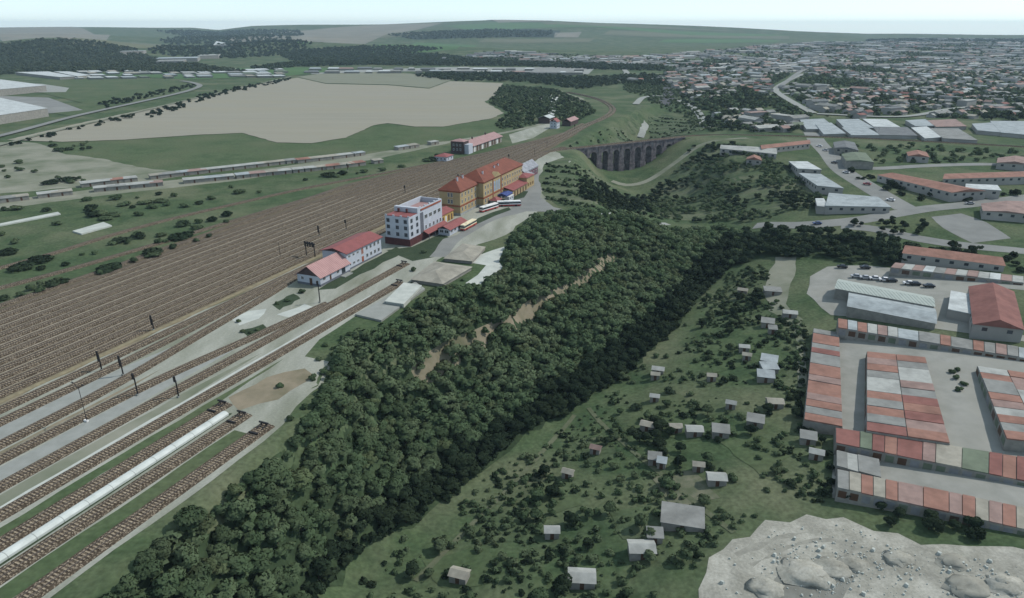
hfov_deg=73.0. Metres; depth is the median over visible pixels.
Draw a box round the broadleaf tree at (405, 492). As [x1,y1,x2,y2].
[395,484,411,499]
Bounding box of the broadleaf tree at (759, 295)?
[755,292,764,298]
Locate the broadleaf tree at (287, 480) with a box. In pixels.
[275,470,295,493]
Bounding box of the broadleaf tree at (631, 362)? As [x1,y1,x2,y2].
[627,359,636,366]
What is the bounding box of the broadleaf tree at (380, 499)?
[371,495,385,505]
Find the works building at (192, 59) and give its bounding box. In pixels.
[156,57,200,61]
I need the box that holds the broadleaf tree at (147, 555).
[135,548,159,562]
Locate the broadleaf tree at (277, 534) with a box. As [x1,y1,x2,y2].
[265,522,288,544]
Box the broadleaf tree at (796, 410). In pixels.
[791,407,803,416]
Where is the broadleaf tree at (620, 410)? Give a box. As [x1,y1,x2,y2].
[617,408,623,413]
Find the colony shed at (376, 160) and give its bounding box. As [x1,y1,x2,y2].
[370,158,383,163]
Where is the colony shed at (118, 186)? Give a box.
[107,183,125,190]
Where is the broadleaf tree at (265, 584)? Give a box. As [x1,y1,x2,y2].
[252,569,277,597]
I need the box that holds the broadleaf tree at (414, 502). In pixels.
[399,495,418,506]
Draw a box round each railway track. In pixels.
[0,92,611,389]
[0,92,615,397]
[0,123,583,380]
[0,126,584,307]
[0,140,544,364]
[0,141,549,372]
[0,144,529,357]
[0,147,566,413]
[0,148,512,350]
[0,152,496,343]
[0,156,478,337]
[0,159,463,331]
[0,161,444,269]
[0,164,443,325]
[0,169,421,319]
[0,175,396,313]
[0,190,331,289]
[0,262,409,492]
[0,267,303,426]
[0,274,297,449]
[0,281,402,521]
[0,302,327,464]
[0,402,231,551]
[0,413,251,585]
[14,423,274,597]
[518,134,1023,162]
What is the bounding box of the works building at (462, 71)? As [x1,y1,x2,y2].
[460,70,473,72]
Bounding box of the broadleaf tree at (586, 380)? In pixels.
[580,375,593,386]
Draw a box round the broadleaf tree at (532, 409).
[529,406,536,412]
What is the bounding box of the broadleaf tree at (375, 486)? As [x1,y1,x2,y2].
[365,477,384,494]
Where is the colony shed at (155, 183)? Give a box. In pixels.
[150,180,162,186]
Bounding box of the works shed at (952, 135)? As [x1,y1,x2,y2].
[930,128,977,142]
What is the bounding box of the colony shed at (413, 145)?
[406,143,418,148]
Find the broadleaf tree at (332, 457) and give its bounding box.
[323,450,338,466]
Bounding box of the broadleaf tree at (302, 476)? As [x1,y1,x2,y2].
[287,467,314,489]
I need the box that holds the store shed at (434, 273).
[411,261,471,285]
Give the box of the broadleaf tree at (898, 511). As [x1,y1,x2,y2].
[892,507,906,516]
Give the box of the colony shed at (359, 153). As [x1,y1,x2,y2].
[351,151,365,156]
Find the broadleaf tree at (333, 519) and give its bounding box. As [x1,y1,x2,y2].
[327,511,339,526]
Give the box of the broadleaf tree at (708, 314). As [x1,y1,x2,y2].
[705,311,714,317]
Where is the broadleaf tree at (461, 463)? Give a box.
[455,456,470,472]
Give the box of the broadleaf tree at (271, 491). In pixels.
[253,482,286,505]
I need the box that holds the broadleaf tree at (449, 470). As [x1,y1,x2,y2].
[440,463,455,476]
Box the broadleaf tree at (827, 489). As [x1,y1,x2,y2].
[822,486,832,493]
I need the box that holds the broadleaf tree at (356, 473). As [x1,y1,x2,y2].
[346,468,361,480]
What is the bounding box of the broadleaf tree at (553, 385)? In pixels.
[546,379,557,391]
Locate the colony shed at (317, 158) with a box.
[309,155,326,161]
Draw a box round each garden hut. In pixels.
[447,565,470,584]
[544,525,559,539]
[561,467,574,478]
[568,567,596,589]
[589,444,601,454]
[627,539,656,560]
[639,420,654,431]
[646,526,663,544]
[648,451,661,465]
[649,393,659,402]
[650,371,660,380]
[651,365,664,374]
[656,455,667,469]
[660,501,704,531]
[668,423,682,433]
[685,425,703,437]
[692,461,705,472]
[705,471,727,486]
[706,373,716,381]
[711,422,730,438]
[725,399,736,409]
[737,287,747,294]
[738,344,749,352]
[742,352,751,360]
[746,412,764,428]
[756,368,775,382]
[759,361,779,373]
[760,353,778,362]
[761,317,774,327]
[763,286,782,296]
[765,397,784,408]
[767,324,777,334]
[782,309,797,318]
[799,429,817,445]
[808,447,824,460]
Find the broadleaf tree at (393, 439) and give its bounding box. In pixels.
[383,434,398,446]
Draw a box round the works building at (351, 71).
[344,70,359,72]
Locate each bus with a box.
[460,219,476,230]
[479,202,498,211]
[497,200,520,206]
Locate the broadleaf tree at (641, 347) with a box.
[636,344,646,354]
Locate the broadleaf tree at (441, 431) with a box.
[432,425,448,437]
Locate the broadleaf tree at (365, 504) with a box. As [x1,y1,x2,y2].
[356,497,371,510]
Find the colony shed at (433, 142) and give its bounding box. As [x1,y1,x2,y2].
[427,140,438,144]
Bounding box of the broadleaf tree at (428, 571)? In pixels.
[423,567,433,576]
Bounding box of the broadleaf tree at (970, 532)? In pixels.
[964,527,977,538]
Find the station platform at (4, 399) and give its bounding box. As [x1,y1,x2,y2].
[0,225,384,402]
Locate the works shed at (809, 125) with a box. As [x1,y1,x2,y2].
[800,119,828,131]
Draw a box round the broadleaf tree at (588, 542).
[582,537,594,548]
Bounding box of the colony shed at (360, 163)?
[349,160,365,166]
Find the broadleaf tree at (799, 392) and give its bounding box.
[796,390,804,394]
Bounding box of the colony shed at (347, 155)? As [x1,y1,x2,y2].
[337,152,353,157]
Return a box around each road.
[0,77,287,144]
[0,81,202,136]
[633,95,708,127]
[659,85,673,104]
[696,56,830,86]
[730,86,937,95]
[752,195,1023,228]
[773,74,816,112]
[803,132,914,209]
[817,102,1019,116]
[830,163,996,169]
[841,223,1023,253]
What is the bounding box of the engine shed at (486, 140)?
[469,132,502,151]
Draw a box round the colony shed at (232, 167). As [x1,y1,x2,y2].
[224,164,241,170]
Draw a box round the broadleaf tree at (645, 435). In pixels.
[638,431,651,442]
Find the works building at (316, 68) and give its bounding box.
[309,67,321,70]
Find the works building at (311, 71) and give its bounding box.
[304,70,318,72]
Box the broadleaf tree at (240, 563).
[225,551,253,574]
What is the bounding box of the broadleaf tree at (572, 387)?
[567,383,577,392]
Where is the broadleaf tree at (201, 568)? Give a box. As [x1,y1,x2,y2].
[185,559,211,579]
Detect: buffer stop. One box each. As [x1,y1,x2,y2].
[207,399,226,411]
[226,410,245,423]
[248,420,268,434]
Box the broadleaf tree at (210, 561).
[199,557,215,569]
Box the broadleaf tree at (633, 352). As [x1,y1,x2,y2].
[625,347,639,358]
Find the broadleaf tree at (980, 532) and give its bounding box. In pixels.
[974,527,986,539]
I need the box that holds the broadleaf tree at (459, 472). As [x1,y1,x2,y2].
[456,469,468,476]
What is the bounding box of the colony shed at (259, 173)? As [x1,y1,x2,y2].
[249,170,265,176]
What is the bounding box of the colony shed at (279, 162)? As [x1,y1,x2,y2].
[272,159,285,164]
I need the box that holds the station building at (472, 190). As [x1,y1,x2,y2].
[438,157,522,215]
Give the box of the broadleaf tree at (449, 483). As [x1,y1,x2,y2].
[442,477,456,490]
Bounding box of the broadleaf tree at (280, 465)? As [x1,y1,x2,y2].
[270,461,283,470]
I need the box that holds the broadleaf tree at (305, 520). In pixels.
[289,507,315,531]
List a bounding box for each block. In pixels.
[385,196,447,246]
[789,161,821,175]
[798,173,843,194]
[965,184,1001,198]
[980,201,1023,222]
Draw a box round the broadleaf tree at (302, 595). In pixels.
[293,592,312,597]
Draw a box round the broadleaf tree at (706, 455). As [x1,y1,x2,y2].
[701,451,714,460]
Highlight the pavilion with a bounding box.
[489,196,501,202]
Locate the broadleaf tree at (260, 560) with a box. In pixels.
[249,551,271,573]
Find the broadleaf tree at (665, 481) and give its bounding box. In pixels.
[658,476,675,487]
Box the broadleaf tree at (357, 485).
[345,476,364,495]
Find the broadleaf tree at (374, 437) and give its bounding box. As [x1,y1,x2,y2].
[370,431,378,444]
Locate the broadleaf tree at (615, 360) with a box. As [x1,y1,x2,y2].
[607,357,617,365]
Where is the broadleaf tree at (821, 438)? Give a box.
[818,435,826,441]
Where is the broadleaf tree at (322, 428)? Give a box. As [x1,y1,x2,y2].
[314,419,329,436]
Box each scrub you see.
[9,77,290,145]
[489,84,595,128]
[492,85,589,127]
[542,162,651,217]
[542,163,663,219]
[569,131,632,146]
[576,128,628,142]
[578,175,663,213]
[622,75,730,130]
[647,117,704,137]
[649,117,695,137]
[840,142,1023,162]
[847,166,1023,272]
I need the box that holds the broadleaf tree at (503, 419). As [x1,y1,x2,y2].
[496,415,507,424]
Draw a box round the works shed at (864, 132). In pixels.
[842,126,878,137]
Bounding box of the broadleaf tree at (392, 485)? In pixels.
[382,477,405,498]
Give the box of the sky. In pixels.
[0,0,1023,34]
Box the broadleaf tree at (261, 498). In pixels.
[253,492,268,506]
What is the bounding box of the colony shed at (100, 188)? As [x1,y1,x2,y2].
[93,184,114,191]
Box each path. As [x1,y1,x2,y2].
[0,142,446,207]
[0,184,430,358]
[0,186,416,351]
[0,187,440,373]
[0,188,402,344]
[0,191,386,338]
[0,196,354,326]
[0,196,437,390]
[0,199,337,320]
[0,202,319,314]
[0,226,385,404]
[0,295,370,507]
[0,346,172,438]
[0,350,232,480]
[1,182,443,365]
[1,192,437,381]
[1,194,369,331]
[253,284,343,312]
[380,233,385,242]
[411,252,620,382]
[413,414,575,581]
[441,123,544,142]
[509,124,549,142]
[587,407,735,532]
[611,137,746,185]
[765,262,806,386]
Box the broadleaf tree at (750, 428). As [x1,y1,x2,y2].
[744,424,758,433]
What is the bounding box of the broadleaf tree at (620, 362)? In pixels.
[616,360,626,364]
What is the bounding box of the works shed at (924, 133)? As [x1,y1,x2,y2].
[911,126,940,140]
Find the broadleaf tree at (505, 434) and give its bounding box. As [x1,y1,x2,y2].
[498,431,508,436]
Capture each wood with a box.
[0,37,245,74]
[148,39,311,57]
[157,28,552,44]
[250,44,665,70]
[415,70,674,88]
[678,38,1023,120]
[680,85,797,131]
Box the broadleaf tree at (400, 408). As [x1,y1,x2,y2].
[390,399,410,418]
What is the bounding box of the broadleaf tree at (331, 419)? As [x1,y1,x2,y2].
[320,414,337,429]
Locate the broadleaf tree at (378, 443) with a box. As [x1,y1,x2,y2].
[372,440,382,447]
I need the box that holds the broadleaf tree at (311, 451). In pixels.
[301,445,318,459]
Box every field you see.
[0,27,109,40]
[0,142,186,192]
[8,78,502,142]
[41,77,194,115]
[72,38,172,48]
[100,67,356,79]
[228,23,440,43]
[300,72,451,87]
[341,31,429,37]
[356,42,476,52]
[389,29,559,38]
[446,22,590,30]
[479,38,594,42]
[493,20,548,22]
[541,22,747,31]
[554,32,580,36]
[558,91,583,101]
[581,25,789,35]
[603,31,788,38]
[660,39,780,42]
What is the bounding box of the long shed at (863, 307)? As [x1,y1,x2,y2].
[846,292,936,329]
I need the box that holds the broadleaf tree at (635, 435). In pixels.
[632,432,646,441]
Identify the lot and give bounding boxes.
[0,96,81,112]
[41,84,68,91]
[228,368,310,409]
[233,309,265,324]
[277,304,311,316]
[311,67,593,73]
[698,514,1023,597]
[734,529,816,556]
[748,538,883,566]
[765,257,802,322]
[774,574,857,597]
[807,265,1023,340]
[832,444,1023,506]
[835,338,1023,505]
[902,551,1023,591]
[921,553,968,560]
[932,213,1009,242]
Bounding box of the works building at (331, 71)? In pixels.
[324,70,339,72]
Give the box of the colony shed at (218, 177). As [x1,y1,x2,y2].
[203,174,224,181]
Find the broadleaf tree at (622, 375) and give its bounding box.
[618,371,627,378]
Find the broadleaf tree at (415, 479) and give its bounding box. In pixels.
[406,472,421,487]
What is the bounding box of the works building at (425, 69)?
[420,68,435,71]
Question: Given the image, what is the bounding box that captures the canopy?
[497,191,512,199]
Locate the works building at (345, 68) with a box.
[339,67,353,70]
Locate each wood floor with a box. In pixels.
[130,218,732,597]
[646,143,823,219]
[733,231,902,265]
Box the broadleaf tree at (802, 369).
[799,367,805,371]
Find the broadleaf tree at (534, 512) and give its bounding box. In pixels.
[529,507,543,517]
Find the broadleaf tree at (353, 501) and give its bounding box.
[338,494,360,511]
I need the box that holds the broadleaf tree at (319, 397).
[311,391,332,404]
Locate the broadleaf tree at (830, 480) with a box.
[825,477,834,484]
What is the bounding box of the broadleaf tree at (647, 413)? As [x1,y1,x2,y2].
[643,409,651,419]
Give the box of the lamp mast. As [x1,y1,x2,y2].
[71,382,88,421]
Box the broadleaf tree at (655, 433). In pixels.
[650,429,661,437]
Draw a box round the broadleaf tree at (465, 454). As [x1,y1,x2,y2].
[457,452,473,460]
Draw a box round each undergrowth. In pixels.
[385,264,830,597]
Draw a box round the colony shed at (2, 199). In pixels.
[0,197,5,202]
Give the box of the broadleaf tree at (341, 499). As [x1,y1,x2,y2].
[332,493,348,509]
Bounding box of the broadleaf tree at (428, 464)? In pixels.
[420,457,438,470]
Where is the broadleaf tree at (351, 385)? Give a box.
[345,379,359,393]
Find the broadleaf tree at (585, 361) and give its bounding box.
[579,357,593,369]
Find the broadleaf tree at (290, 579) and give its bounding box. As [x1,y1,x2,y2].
[278,571,298,586]
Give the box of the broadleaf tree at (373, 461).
[366,451,377,464]
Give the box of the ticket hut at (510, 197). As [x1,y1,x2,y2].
[505,194,513,199]
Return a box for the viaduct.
[568,137,684,170]
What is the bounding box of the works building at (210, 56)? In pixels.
[197,54,220,58]
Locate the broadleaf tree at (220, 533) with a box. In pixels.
[210,524,237,542]
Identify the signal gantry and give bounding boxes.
[304,241,315,256]
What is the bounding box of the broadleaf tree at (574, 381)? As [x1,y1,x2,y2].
[569,378,582,385]
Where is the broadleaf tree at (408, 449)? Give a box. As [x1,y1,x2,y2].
[403,441,423,455]
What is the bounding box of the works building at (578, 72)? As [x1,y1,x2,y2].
[574,71,582,74]
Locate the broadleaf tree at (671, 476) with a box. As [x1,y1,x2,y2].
[663,474,672,483]
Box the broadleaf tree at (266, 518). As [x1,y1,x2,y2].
[253,509,278,529]
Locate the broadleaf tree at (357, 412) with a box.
[350,403,362,419]
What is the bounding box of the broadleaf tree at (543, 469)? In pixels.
[538,464,549,474]
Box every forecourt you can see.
[430,173,559,256]
[466,247,503,283]
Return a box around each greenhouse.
[15,71,74,79]
[54,71,89,77]
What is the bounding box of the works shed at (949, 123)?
[928,119,965,129]
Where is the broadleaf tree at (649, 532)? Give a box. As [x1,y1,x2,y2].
[640,525,655,538]
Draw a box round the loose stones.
[720,524,1023,597]
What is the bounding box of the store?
[824,193,890,214]
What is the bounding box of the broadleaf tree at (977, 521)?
[971,516,983,527]
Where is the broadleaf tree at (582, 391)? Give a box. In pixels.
[573,386,588,398]
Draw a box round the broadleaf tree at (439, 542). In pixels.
[431,536,447,550]
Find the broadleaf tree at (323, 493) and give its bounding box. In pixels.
[313,484,334,507]
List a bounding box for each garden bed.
[423,546,495,587]
[527,478,581,514]
[575,436,615,462]
[610,505,659,538]
[627,387,696,441]
[652,470,719,505]
[701,339,740,372]
[721,435,788,475]
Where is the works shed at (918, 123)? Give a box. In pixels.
[905,119,933,127]
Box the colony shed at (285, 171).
[278,168,291,174]
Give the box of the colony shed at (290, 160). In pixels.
[284,158,296,163]
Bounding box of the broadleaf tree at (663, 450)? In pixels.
[658,446,668,455]
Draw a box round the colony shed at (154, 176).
[148,172,161,179]
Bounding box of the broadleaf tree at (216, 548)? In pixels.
[206,542,227,558]
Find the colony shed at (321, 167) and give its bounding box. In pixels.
[314,164,326,170]
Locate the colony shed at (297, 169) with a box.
[291,167,303,172]
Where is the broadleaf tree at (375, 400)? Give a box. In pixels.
[368,397,380,403]
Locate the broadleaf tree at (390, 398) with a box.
[382,393,395,403]
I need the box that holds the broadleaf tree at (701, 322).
[698,319,706,325]
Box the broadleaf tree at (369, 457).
[361,454,373,469]
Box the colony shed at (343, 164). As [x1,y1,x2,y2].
[340,161,354,167]
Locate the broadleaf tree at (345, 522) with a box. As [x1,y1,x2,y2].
[338,515,355,528]
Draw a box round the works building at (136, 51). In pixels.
[120,50,146,54]
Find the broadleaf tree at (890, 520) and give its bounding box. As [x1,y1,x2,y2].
[883,515,896,524]
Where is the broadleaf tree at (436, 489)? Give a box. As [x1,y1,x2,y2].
[432,485,443,494]
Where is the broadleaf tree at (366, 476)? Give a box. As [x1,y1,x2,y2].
[361,471,372,483]
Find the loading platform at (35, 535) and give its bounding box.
[0,411,228,563]
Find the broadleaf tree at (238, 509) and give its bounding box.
[226,497,255,522]
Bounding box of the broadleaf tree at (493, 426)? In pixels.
[485,421,500,433]
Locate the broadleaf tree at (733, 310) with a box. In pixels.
[728,307,737,314]
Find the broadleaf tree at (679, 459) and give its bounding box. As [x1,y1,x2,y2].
[674,455,686,464]
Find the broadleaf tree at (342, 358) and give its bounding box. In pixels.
[333,351,353,366]
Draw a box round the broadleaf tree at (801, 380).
[798,378,804,383]
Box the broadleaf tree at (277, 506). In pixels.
[262,501,283,514]
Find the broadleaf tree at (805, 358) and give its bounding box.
[802,356,808,360]
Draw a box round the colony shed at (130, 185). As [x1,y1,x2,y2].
[119,182,137,188]
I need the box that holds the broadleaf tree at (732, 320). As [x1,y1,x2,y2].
[728,317,737,323]
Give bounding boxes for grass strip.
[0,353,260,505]
[0,359,282,535]
[0,370,158,453]
[0,413,231,565]
[0,430,245,597]
[244,324,266,335]
[272,294,299,309]
[319,247,397,289]
[387,235,447,260]
[477,207,510,223]
[514,191,527,199]
[863,216,930,235]
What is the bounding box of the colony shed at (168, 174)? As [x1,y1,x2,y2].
[159,170,180,178]
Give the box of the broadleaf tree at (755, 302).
[751,299,760,305]
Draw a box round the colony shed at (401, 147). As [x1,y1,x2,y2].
[394,144,408,149]
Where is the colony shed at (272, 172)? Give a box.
[264,169,278,175]
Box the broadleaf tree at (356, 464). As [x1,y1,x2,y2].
[348,459,363,472]
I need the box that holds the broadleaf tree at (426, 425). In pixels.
[420,422,431,428]
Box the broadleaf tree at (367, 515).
[354,507,373,528]
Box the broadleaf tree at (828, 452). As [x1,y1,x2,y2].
[825,450,833,455]
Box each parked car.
[837,264,847,267]
[850,273,861,277]
[859,264,870,268]
[859,275,868,278]
[869,275,879,279]
[878,277,888,280]
[886,277,897,281]
[902,280,912,284]
[909,281,921,285]
[922,283,935,287]
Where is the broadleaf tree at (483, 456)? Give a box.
[476,451,491,462]
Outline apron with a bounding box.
[0,151,570,597]
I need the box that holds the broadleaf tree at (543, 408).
[536,403,552,414]
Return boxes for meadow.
[43,119,505,173]
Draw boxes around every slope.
[539,157,647,211]
[567,127,628,144]
[626,104,642,134]
[637,121,648,137]
[648,114,705,138]
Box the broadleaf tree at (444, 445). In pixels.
[437,439,451,451]
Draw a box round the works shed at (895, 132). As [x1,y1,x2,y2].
[873,127,917,138]
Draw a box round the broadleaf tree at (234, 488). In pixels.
[226,483,243,495]
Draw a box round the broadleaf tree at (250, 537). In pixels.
[240,529,262,545]
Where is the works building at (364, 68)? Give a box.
[357,67,372,69]
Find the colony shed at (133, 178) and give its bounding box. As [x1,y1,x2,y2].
[123,175,137,182]
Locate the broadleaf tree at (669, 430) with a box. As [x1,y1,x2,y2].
[663,426,675,435]
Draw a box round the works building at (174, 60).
[156,59,186,62]
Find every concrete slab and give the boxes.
[73,222,111,234]
[355,282,424,321]
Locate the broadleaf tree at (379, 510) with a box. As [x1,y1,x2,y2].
[371,504,386,517]
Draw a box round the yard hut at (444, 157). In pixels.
[435,153,453,160]
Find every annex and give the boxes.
[442,206,453,221]
[503,180,527,196]
[519,173,533,188]
[815,198,827,214]
[946,291,970,321]
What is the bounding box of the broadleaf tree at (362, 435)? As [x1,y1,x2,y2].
[352,426,371,444]
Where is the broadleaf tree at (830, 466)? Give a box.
[825,463,834,469]
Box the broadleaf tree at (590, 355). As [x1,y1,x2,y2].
[584,352,596,360]
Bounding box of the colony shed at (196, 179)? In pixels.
[182,176,204,183]
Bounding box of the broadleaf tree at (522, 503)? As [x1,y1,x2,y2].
[518,500,527,507]
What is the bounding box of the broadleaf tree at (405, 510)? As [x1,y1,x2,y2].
[393,502,414,522]
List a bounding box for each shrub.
[0,247,19,255]
[0,294,10,299]
[6,261,35,270]
[8,205,23,209]
[10,238,19,242]
[13,159,22,163]
[15,291,25,295]
[25,283,36,289]
[27,254,54,263]
[34,286,45,291]
[35,265,45,269]
[36,280,46,286]
[40,179,60,184]
[41,207,51,210]
[45,279,59,287]
[51,221,62,224]
[53,147,64,151]
[58,176,78,180]
[58,278,69,283]
[61,261,70,265]
[83,206,93,211]
[84,204,98,208]
[85,210,100,216]
[95,264,113,273]
[96,270,108,274]
[97,209,107,215]
[97,216,113,219]
[105,212,120,216]
[106,262,121,269]
[107,241,116,244]
[108,194,121,198]
[111,236,133,242]
[117,201,131,205]
[129,257,137,261]
[135,231,145,238]
[136,200,151,203]
[142,247,158,254]
[144,252,160,257]
[146,203,157,208]
[152,198,169,202]
[153,238,161,243]
[155,232,167,236]
[167,233,188,239]
[169,243,176,248]
[175,220,190,226]
[179,203,190,206]
[180,231,194,235]
[190,225,203,229]
[194,218,202,223]
[206,216,217,221]
[221,210,232,215]
[233,189,245,192]
[275,382,283,387]
[286,415,293,420]
[300,403,307,409]
[308,373,316,380]
[319,368,327,373]
[320,172,334,176]
[337,170,347,174]
[366,580,376,587]
[367,592,373,597]
[441,573,448,579]
[465,525,475,538]
[473,545,481,552]
[519,453,525,458]
[520,475,528,484]
[558,543,571,552]
[567,560,576,566]
[585,554,598,564]
[605,548,614,555]
[608,462,619,468]
[610,433,619,440]
[628,427,641,433]
[629,403,642,410]
[664,386,675,394]
[672,483,680,489]
[696,347,704,351]
[706,462,715,469]
[727,472,738,481]
[736,412,745,416]
[751,442,762,447]
[769,466,781,474]
[785,478,796,488]
[955,386,963,391]
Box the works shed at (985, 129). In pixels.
[971,122,1000,135]
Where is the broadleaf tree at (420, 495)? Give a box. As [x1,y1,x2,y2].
[411,486,429,505]
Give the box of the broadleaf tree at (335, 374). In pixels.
[325,371,343,377]
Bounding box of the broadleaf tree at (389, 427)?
[385,419,395,432]
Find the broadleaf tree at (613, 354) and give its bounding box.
[606,351,618,359]
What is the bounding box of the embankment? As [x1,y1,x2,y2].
[685,136,1023,148]
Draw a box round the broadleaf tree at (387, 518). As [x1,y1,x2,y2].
[376,512,394,525]
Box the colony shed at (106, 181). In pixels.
[93,178,111,184]
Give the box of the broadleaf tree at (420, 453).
[404,442,425,456]
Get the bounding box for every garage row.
[802,328,842,434]
[833,428,1023,485]
[835,450,880,477]
[835,469,1023,535]
[836,318,1023,360]
[864,351,949,444]
[889,262,1023,284]
[976,366,1023,452]
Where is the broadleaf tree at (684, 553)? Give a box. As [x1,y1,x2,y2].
[676,547,691,560]
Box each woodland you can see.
[330,206,740,432]
[618,237,737,345]
[645,144,821,220]
[724,221,922,263]
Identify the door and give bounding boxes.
[836,445,844,451]
[837,490,846,498]
[838,330,845,334]
[848,331,855,336]
[848,448,857,453]
[849,493,858,500]
[858,333,865,338]
[860,450,869,456]
[861,496,870,503]
[868,334,875,339]
[872,452,881,460]
[873,498,882,505]
[878,336,885,341]
[884,455,893,462]
[886,501,894,509]
[888,338,895,343]
[891,269,898,272]
[897,458,906,465]
[898,339,905,345]
[899,504,907,511]
[909,341,916,346]
[909,460,919,467]
[910,507,920,514]
[912,271,919,275]
[919,343,926,347]
[922,463,932,469]
[923,273,930,276]
[930,345,937,349]
[934,274,941,277]
[935,465,945,471]
[938,513,945,520]
[941,346,948,350]
[945,275,952,279]
[949,468,958,474]
[949,515,959,520]
[962,471,971,476]
[975,473,985,478]
[989,476,999,481]
[989,524,999,530]
[1003,479,1013,483]
[1003,527,1013,532]
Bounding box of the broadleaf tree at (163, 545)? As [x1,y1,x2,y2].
[149,537,172,558]
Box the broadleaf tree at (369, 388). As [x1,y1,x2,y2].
[360,378,377,395]
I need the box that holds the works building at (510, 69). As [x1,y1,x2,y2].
[506,67,515,70]
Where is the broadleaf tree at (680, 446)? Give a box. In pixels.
[675,442,685,451]
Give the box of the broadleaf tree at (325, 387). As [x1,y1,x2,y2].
[317,382,339,393]
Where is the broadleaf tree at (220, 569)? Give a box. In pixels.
[212,563,229,575]
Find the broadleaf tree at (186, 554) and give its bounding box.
[168,542,198,569]
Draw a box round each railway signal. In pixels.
[95,351,101,369]
[117,355,124,375]
[131,373,138,395]
[149,315,154,329]
[172,376,179,397]
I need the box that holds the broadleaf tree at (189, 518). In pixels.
[173,505,207,532]
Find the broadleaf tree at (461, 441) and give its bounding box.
[451,432,470,451]
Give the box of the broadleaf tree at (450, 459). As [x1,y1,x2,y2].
[443,452,458,466]
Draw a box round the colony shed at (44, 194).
[36,190,57,198]
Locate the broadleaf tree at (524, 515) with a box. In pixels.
[519,511,528,518]
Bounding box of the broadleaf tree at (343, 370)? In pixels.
[330,364,351,374]
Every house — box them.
[76,70,89,73]
[87,76,103,79]
[89,74,105,76]
[104,76,118,78]
[105,72,119,74]
[120,76,136,78]
[123,72,140,74]
[138,71,149,73]
[148,71,162,73]
[162,75,173,78]
[163,73,176,75]
[180,71,197,73]
[183,75,194,77]
[195,73,212,75]
[196,75,212,77]
[212,71,226,73]
[228,74,245,76]
[241,72,256,74]
[254,72,271,74]
[255,75,272,77]
[272,75,285,77]
[273,72,285,74]
[274,70,287,72]
[294,252,352,286]
[319,231,382,268]
[550,118,559,128]
[691,84,706,87]
[692,85,709,90]
[720,145,776,158]
[726,83,740,86]
[738,80,753,84]
[738,115,763,121]
[740,108,752,111]
[743,111,766,116]
[746,154,761,166]
[751,124,778,131]
[752,108,763,110]
[753,85,771,88]
[755,88,773,91]
[760,140,810,151]
[771,113,791,119]
[776,125,790,132]
[784,114,809,123]
[789,122,803,128]
[795,83,813,89]
[805,99,828,106]
[809,103,817,109]
[813,84,827,89]
[816,103,841,112]
[819,107,830,112]
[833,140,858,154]
[842,108,852,113]
[849,86,869,92]
[850,109,863,114]
[851,100,869,104]
[852,113,866,118]
[860,103,872,106]
[861,90,878,93]
[861,109,873,115]
[873,104,889,106]
[877,173,985,201]
[881,106,903,114]
[887,90,897,94]
[889,104,909,106]
[892,87,907,91]
[895,99,908,103]
[900,110,907,114]
[901,245,1005,271]
[906,150,928,162]
[917,94,934,96]
[919,105,933,109]
[926,113,937,117]
[929,110,953,117]
[933,104,941,108]
[938,95,962,102]
[941,102,951,107]
[943,171,1023,185]
[956,99,976,106]
[966,114,978,118]
[983,100,994,103]
[988,104,1006,106]
[991,98,1004,102]
[993,106,1014,110]
[996,155,1023,170]
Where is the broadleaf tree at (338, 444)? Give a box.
[329,436,346,452]
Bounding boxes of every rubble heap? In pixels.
[745,578,784,597]
[776,559,835,590]
[781,557,801,563]
[814,556,854,580]
[837,555,869,573]
[881,549,915,568]
[934,552,968,571]
[941,573,990,597]
[985,574,1023,595]
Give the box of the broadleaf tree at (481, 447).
[476,443,492,453]
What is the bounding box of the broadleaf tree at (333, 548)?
[322,539,342,559]
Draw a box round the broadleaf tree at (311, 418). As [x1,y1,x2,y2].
[300,411,320,426]
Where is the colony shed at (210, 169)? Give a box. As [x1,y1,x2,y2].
[201,167,215,172]
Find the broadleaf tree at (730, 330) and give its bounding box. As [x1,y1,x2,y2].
[725,327,733,332]
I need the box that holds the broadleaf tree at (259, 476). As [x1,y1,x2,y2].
[242,467,270,491]
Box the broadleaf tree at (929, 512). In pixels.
[923,509,938,517]
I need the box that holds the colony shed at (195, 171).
[186,167,206,174]
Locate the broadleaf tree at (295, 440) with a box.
[286,435,305,449]
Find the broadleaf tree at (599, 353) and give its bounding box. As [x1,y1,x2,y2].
[593,350,603,355]
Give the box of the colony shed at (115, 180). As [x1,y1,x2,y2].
[110,177,124,183]
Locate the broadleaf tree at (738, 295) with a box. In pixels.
[732,292,741,298]
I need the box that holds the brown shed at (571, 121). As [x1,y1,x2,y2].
[562,116,578,125]
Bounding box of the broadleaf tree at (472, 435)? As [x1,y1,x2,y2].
[462,428,481,442]
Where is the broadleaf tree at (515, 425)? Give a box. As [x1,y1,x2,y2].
[508,420,524,433]
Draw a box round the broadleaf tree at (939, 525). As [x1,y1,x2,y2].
[933,518,945,532]
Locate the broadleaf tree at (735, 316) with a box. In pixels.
[728,313,739,318]
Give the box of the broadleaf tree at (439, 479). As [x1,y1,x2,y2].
[431,475,446,483]
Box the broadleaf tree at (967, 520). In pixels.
[963,516,974,527]
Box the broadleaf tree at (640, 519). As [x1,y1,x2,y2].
[634,513,648,527]
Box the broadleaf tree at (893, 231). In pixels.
[889,229,897,232]
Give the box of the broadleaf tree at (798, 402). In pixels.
[795,400,802,405]
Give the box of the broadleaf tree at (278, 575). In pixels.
[270,570,283,582]
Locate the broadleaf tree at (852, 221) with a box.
[850,219,857,224]
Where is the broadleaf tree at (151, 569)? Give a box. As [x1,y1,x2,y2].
[133,559,163,579]
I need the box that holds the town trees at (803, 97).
[465,38,1023,128]
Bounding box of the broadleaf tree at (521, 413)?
[513,406,530,419]

